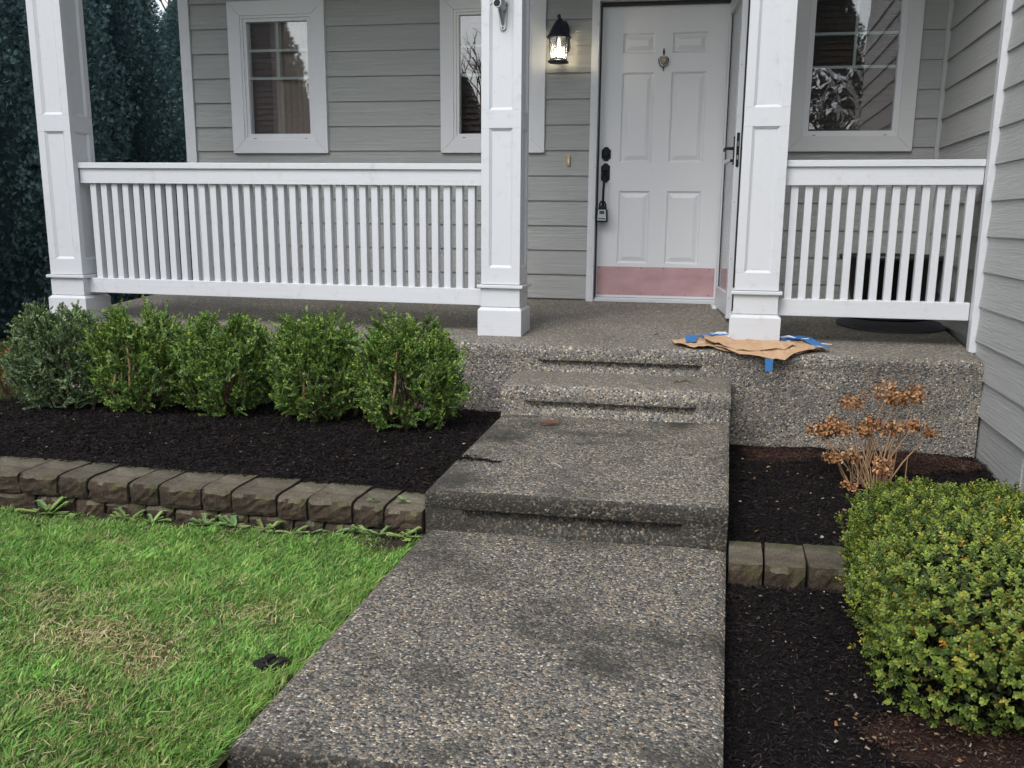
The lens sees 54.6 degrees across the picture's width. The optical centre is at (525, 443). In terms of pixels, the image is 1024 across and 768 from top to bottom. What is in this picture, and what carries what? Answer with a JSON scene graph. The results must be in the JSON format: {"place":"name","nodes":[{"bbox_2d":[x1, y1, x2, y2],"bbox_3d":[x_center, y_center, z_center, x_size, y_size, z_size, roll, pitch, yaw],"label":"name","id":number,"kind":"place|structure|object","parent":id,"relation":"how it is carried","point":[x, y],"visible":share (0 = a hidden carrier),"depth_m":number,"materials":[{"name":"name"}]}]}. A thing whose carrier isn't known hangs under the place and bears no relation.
{"place":"outdoors","nodes":[
{"label":"outdoors","id":0,"kind":"place"},
{"bbox_2d":[0,339,23,398],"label":"grass","id":1,"kind":"structure","parent":0,"point":[3,352],"depth_m":7.61,"materials":[{"name":"green plant"}]},
{"bbox_2d":[152,0,171,31],"label":"sky","id":2,"kind":"structure","parent":0,"point":[157,1],"materials":[{"name":"white"}]},
{"bbox_2d":[0,504,422,767],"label":"lawn","id":3,"kind":"structure","parent":0,"point":[220,760],"depth_m":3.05,"materials":[{"name":"green plant"}]},
{"bbox_2d":[0,518,368,767],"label":"dry thatch","id":4,"kind":"object","parent":3,"relation":"on","point":[153,644],"visible":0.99,"depth_m":3.16,"materials":[{"name":"plant"}]},
{"bbox_2d":[0,506,415,548],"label":"soil strip","id":5,"kind":"object","parent":3,"relation":"on","point":[393,542],"visible":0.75,"depth_m":4.20,"materials":[{"name":"brown soil"}]},
{"bbox_2d":[15,496,75,516],"bbox_3d":[-2.106,0.276,4.394,0.272,0.073,0.195,3,13,11],"label":"weed","id":6,"kind":"object","parent":5,"relation":"on","point":[46,509],"visible":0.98,"depth_m":4.38,"materials":[{"name":"green plant"}]},
{"bbox_2d":[110,507,144,520],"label":"weed","id":7,"kind":"object","parent":5,"relation":"on","point":[135,516],"visible":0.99,"depth_m":4.32,"materials":[{"name":"green plant"}]},
{"bbox_2d":[140,509,171,522],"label":"weed","id":8,"kind":"object","parent":5,"relation":"on","point":[156,518],"visible":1,"depth_m":4.30,"materials":[{"name":"green plant"}]},
{"bbox_2d":[189,513,214,527],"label":"weed","id":9,"kind":"object","parent":5,"relation":"on","point":[199,521],"visible":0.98,"depth_m":4.25,"materials":[{"name":"green plant"}]},
{"bbox_2d":[208,514,250,527],"bbox_3d":[-1.262,0.331,4.222,0.210,0.044,0.102,3,13,11],"label":"weed","id":10,"kind":"object","parent":5,"relation":"on","point":[232,521],"visible":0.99,"depth_m":4.23,"materials":[{"name":"green plant"}]},
{"bbox_2d":[247,519,282,531],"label":"weed","id":11,"kind":"object","parent":5,"relation":"on","point":[260,524],"visible":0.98,"depth_m":4.19,"materials":[{"name":"green plant"}]},
{"bbox_2d":[275,525,321,534],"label":"weed","id":12,"kind":"object","parent":5,"relation":"on","point":[301,528],"visible":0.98,"depth_m":4.16,"materials":[{"name":"green plant"}]},
{"bbox_2d":[322,525,358,535],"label":"weed","id":13,"kind":"object","parent":5,"relation":"on","point":[340,529],"visible":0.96,"depth_m":4.11,"materials":[{"name":"green plant"}]},
{"bbox_2d":[351,524,389,537],"bbox_3d":[-0.645,0.360,4.088,0.163,0.040,0.106,3,13,11],"label":"weed","id":14,"kind":"object","parent":5,"relation":"on","point":[362,528],"visible":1,"depth_m":4.09,"materials":[{"name":"green plant"}]},
{"bbox_2d":[386,526,421,540],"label":"weed","id":15,"kind":"object","parent":5,"relation":"on","point":[408,532],"visible":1,"depth_m":4.05,"materials":[{"name":"green plant"}]},
{"bbox_2d":[253,653,288,673],"bbox_3d":[-0.764,0.655,2.956,0.090,0.030,0.098,8,15,31],"label":"soil clod","id":16,"kind":"object","parent":3,"relation":"on","point":[270,658],"visible":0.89,"depth_m":2.95,"materials":[{"name":"black soil"}]},
{"bbox_2d":[227,530,725,767],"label":"walkway","id":17,"kind":"structure","parent":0,"point":[446,649],"depth_m":2.90,"materials":[{"name":"grey concrete"}]},
{"bbox_2d":[0,336,1007,767],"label":"ground","id":18,"kind":"structure","parent":0,"point":[4,338],"depth_m":6.03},
{"bbox_2d":[0,345,17,396],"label":"dried plant","id":19,"kind":"object","parent":18,"relation":"on","point":[6,392],"visible":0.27,"depth_m":6.55,"materials":[{"name":"brown plant"}]},
{"bbox_2d":[0,0,53,340],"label":"arborvitae","id":20,"kind":"object","parent":18,"relation":"on","point":[23,278],"visible":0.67,"depth_m":10.26,"materials":[{"name":"green plant"}]},
{"bbox_2d":[10,0,149,303],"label":"arborvitae","id":21,"kind":"object","parent":18,"relation":"on","point":[103,107],"visible":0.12,"depth_m":11.70,"materials":[{"name":"green plant"}]},
{"bbox_2d":[84,0,192,298],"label":"arborvitae","id":22,"kind":"object","parent":18,"relation":"on","point":[159,135],"visible":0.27,"depth_m":12.62,"materials":[{"name":"green plant"}]},
{"bbox_2d":[159,0,170,9],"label":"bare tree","id":23,"kind":"object","parent":18,"relation":"on","point":[166,2],"depth_m":22.94,"materials":[{"name":"plant"}]},
{"bbox_2d":[156,0,186,156],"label":"arborvitae","id":24,"kind":"object","parent":18,"relation":"on","point":[171,24],"visible":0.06,"depth_m":14.05,"materials":[{"name":"green plant"}]},
{"bbox_2d":[0,456,425,535],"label":"block wall","id":25,"kind":"structure","parent":18,"relation":"on","point":[95,488],"depth_m":4.33,"materials":[{"name":"concrete"}]},
{"bbox_2d":[395,495,408,501],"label":"weed","id":26,"kind":"object","parent":25,"relation":"on","point":[400,497],"visible":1,"depth_m":4.18,"materials":[{"name":"green plant"}]},
{"bbox_2d":[0,389,499,493],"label":"planting bed soil","id":27,"kind":"structure","parent":18,"relation":"on","point":[410,488],"depth_m":4.96,"materials":[{"name":"black soil"}]},
{"bbox_2d":[0,298,106,409],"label":"boxwood shrub","id":28,"kind":"object","parent":27,"relation":"on","point":[60,335],"visible":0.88,"depth_m":5.59,"materials":[{"name":"green plant"}]},
{"bbox_2d":[72,294,186,413],"bbox_3d":[-2.221,-0.494,5.665,0.703,0.699,0.677,3,13,11],"label":"boxwood shrub","id":29,"kind":"object","parent":27,"relation":"on","point":[144,345],"visible":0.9,"depth_m":5.50,"materials":[{"name":"green plant"}]},
{"bbox_2d":[158,308,275,416],"bbox_3d":[-1.727,-0.420,5.592,0.735,0.672,0.644,3,13,11],"label":"boxwood shrub","id":30,"kind":"object","parent":27,"relation":"on","point":[236,352],"visible":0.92,"depth_m":5.45,"materials":[{"name":"green plant"}]},
{"bbox_2d":[254,305,365,423],"bbox_3d":[-1.145,-0.429,5.469,0.634,0.670,0.641,3,13,11],"label":"boxwood shrub","id":31,"kind":"object","parent":27,"relation":"on","point":[322,357],"visible":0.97,"depth_m":5.33,"materials":[{"name":"green plant"}]},
{"bbox_2d":[344,304,474,431],"bbox_3d":[-0.622,-0.373,5.243,0.703,0.731,0.626,3,13,11],"label":"boxwood shrub","id":32,"kind":"object","parent":27,"relation":"on","point":[412,352],"visible":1,"depth_m":5.12,"materials":[{"name":"green plant"}]},
{"bbox_2d":[19,294,983,457],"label":"porch slab","id":33,"kind":"structure","parent":18,"relation":"on","point":[782,402],"depth_m":5.63,"materials":[{"name":"grey concrete"}]},
{"bbox_2d":[25,0,110,319],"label":"porch column","id":34,"kind":"structure","parent":33,"relation":"on","point":[57,42],"depth_m":6.33,"materials":[{"name":"white paint"}]},
{"bbox_2d":[477,0,530,336],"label":"porch column","id":35,"kind":"structure","parent":33,"relation":"on","point":[504,308],"depth_m":5.80,"materials":[{"name":"white paint"}]},
{"bbox_2d":[77,162,480,304],"bbox_3d":[-1.549,-1.327,6.230,2.660,0.836,0.125,3,13,11],"label":"porch railing","id":36,"kind":"object","parent":35,"relation":"attached to","point":[107,176],"visible":0.96,"depth_m":6.20,"materials":[{"name":"white paint"}]},
{"bbox_2d":[490,0,507,30],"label":"flag bracket","id":37,"kind":"object","parent":35,"relation":"attached to","point":[501,6],"visible":1,"depth_m":5.57,"materials":[{"name":"silver metal"}]},
{"bbox_2d":[673,331,831,370],"bbox_3d":[1.303,-0.544,5.692,0.863,0.158,0.610,7,14,26],"label":"masking paper","id":38,"kind":"object","parent":33,"relation":"on","point":[784,347],"visible":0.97,"depth_m":5.49,"materials":[{"name":"brown paper"}]},
{"bbox_2d":[728,0,797,340],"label":"porch column","id":39,"kind":"structure","parent":33,"relation":"on","point":[756,291],"depth_m":5.50,"materials":[{"name":"white paint"}]},
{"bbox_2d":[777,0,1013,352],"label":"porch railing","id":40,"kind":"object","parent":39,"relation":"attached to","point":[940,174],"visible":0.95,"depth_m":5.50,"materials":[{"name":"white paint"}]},
{"bbox_2d":[839,253,943,321],"bbox_3d":[2.413,-1.041,6.590,0.670,0.418,0.670,3,13,11],"label":"planter","id":41,"kind":"object","parent":33,"relation":"on","point":[881,275],"visible":0.25,"depth_m":6.37,"materials":[{"name":"black plastic"}]},
{"bbox_2d":[835,317,947,332],"bbox_3d":[2.327,-0.762,6.326,0.680,0.046,0.680,3,13,11],"label":"floor mat","id":42,"kind":"object","parent":33,"relation":"on","point":[929,326],"visible":0.82,"depth_m":6.21,"materials":[{"name":"grey rubber"}]},
{"bbox_2d":[177,0,1023,504],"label":"house","id":43,"kind":"structure","parent":18,"relation":"on","point":[637,110],"depth_m":7.14,"materials":[{"name":"paint"}]},
{"bbox_2d":[250,23,277,133],"bbox_3d":[-1.843,-2.773,7.623,0.577,0.884,0.026,3,13,11],"label":"window blind","id":44,"kind":"object","parent":43,"relation":"attached to","point":[266,118],"depth_m":7.65,"materials":[{"name":"brown"}]},
{"bbox_2d":[226,0,329,152],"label":"window","id":45,"kind":"structure","parent":43,"relation":"in","point":[240,14],"depth_m":7.49,"materials":[{"name":"paint"}]},
{"bbox_2d":[274,22,310,133],"bbox_3d":[-1.761,-2.772,7.564,0.300,0.860,0.019,3,13,11],"label":"curtain","id":46,"kind":"object","parent":43,"relation":"hanging from","point":[293,106],"visible":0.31,"depth_m":7.57,"materials":[{"name":"beige fabric"}]},
{"bbox_2d":[461,16,480,133],"bbox_3d":[-0.216,-2.677,7.310,0.585,0.884,0.026,3,13,11],"label":"window pane","id":47,"kind":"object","parent":43,"relation":"attached to","point":[471,88],"depth_m":7.34,"materials":[{"name":"glass"}]},
{"bbox_2d":[440,0,546,152],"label":"window","id":48,"kind":"structure","parent":43,"relation":"in","point":[453,140],"depth_m":7.19,"materials":[{"name":"paint"}]},
{"bbox_2d":[546,14,570,64],"bbox_3d":[0.236,-2.824,6.942,0.169,0.322,0.238,3,13,11],"label":"wall lantern","id":49,"kind":"object","parent":43,"relation":"attached to","point":[559,33],"depth_m":6.89,"materials":[{"name":"black metal"}]},
{"bbox_2d":[567,156,569,165],"bbox_3d":[0.310,-2.052,7.214,0.024,0.070,0.018,3,13,11],"label":"doorbell","id":50,"kind":"object","parent":43,"relation":"attached to","point":[568,160],"visible":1,"depth_m":7.21,"materials":[{"name":"gold metal"}]},
{"bbox_2d":[596,3,730,298],"bbox_3d":[0.966,-2.067,7.134,0.885,2.028,0.111,3,13,11],"label":"front door","id":51,"kind":"structure","parent":43,"relation":"in","point":[664,67],"depth_m":7.14,"materials":[{"name":"paint"}]},
{"bbox_2d":[596,200,607,221],"bbox_3d":[0.559,-1.696,7.245,0.080,0.156,0.052,3,13,11],"label":"lockbox","id":52,"kind":"object","parent":51,"relation":"hanging from","point":[602,213],"visible":1,"depth_m":7.23,"materials":[{"name":"black metal"}]},
{"bbox_2d":[710,0,749,318],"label":"storm door","id":53,"kind":"structure","parent":43,"relation":"in","point":[739,9],"depth_m":6.47,"materials":[{"name":"silver metal"}]},
{"bbox_2d":[788,0,925,151],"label":"window","id":54,"kind":"structure","parent":43,"relation":"in","point":[899,138],"depth_m":6.73,"materials":[{"name":"paint"}]},
{"bbox_2d":[808,0,901,130],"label":"window pane","id":55,"kind":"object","parent":54,"relation":"attached to","point":[847,104],"depth_m":6.82,"materials":[{"name":"glass"}]},
{"bbox_2d":[727,541,984,601],"bbox_3d":[1.227,0.501,3.757,0.908,0.142,0.290,3,13,11],"label":"block edging","id":56,"kind":"object","parent":18,"relation":"on","point":[816,567],"visible":0.39,"depth_m":3.70,"materials":[{"name":"concrete"}]},
{"bbox_2d":[726,444,1014,587],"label":"bark mulch","id":57,"kind":"object","parent":18,"relation":"on","point":[799,512],"visible":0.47,"depth_m":4.70,"materials":[{"name":"black soil"}]},
{"bbox_2d":[741,449,827,462],"bbox_3d":[1.401,0.075,5.359,0.524,0.045,0.240,3,13,11],"label":"soil patch","id":58,"kind":"object","parent":57,"relation":"on","point":[748,453],"visible":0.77,"depth_m":5.33,"materials":[{"name":"black soil"}]},
{"bbox_2d":[804,375,938,493],"bbox_3d":[1.654,-0.025,4.724,0.635,0.573,0.350,3,13,11],"label":"dried hydrangea","id":59,"kind":"object","parent":57,"relation":"on","point":[833,426],"visible":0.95,"depth_m":4.75,"materials":[{"name":"brown plant"}]},
{"bbox_2d":[861,453,990,474],"bbox_3d":[2.021,0.112,5.088,0.639,0.066,0.441,9,15,32],"label":"soil patch","id":60,"kind":"object","parent":57,"relation":"on","point":[922,469],"visible":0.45,"depth_m":4.97,"materials":[{"name":"black soil"}]},
{"bbox_2d":[723,575,1023,767],"bbox_3d":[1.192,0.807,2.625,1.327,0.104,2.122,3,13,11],"label":"bark mulch","id":61,"kind":"object","parent":18,"relation":"on","point":[823,726],"visible":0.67,"depth_m":2.99,"materials":[{"name":"black wood"}]},
{"bbox_2d":[1,413,992,767],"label":"dark bark mulch","id":62,"kind":"object","parent":61,"relation":"on","point":[785,641],"visible":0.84,"depth_m":2.84,"materials":[{"name":"brown wood"}]},
{"bbox_2d":[834,475,1023,736],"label":"clipped boxwood","id":63,"kind":"object","parent":61,"relation":"on","point":[958,545],"visible":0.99,"depth_m":2.84,"materials":[{"name":"green plant"}]},
{"bbox_2d":[859,716,1023,767],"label":"soil patch","id":64,"kind":"object","parent":61,"relation":"on","point":[946,752],"visible":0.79,"depth_m":2.70,"materials":[{"name":"black soil"}]},
{"bbox_2d":[739,446,1023,767],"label":"brown mulch","id":65,"kind":"object","parent":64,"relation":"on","point":[935,458],"visible":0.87,"depth_m":2.77,"materials":[{"name":"brown wood"}]},
{"bbox_2d":[425,414,728,553],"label":"walkway","id":66,"kind":"structure","parent":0,"point":[655,483],"depth_m":4.15,"materials":[{"name":"grey concrete"}]},
{"bbox_2d":[455,454,501,462],"bbox_3d":[-0.211,0.073,4.487,0.220,0.006,0.191,3,13,11],"label":"mulch spill","id":67,"kind":"object","parent":66,"relation":"on","point":[466,456],"visible":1,"depth_m":4.49,"materials":[{"name":"black soil"}]},
{"bbox_2d":[541,420,557,423],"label":"fallen leaf","id":68,"kind":"object","parent":66,"relation":"on","point":[549,421],"visible":1,"depth_m":5.15,"materials":[{"name":"brown plant"}]},
{"bbox_2d":[501,370,730,426],"bbox_3d":[0.503,-0.199,5.480,1.222,0.314,0.416,3,13,11],"label":"step","id":69,"kind":"object","parent":66,"relation":"on","point":[703,400],"visible":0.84,"depth_m":5.32,"materials":[{"name":"grey concrete"}]},
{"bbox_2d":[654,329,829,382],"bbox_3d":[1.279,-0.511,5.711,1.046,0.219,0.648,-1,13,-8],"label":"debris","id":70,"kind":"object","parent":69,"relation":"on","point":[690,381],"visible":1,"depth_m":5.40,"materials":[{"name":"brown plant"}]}
]}

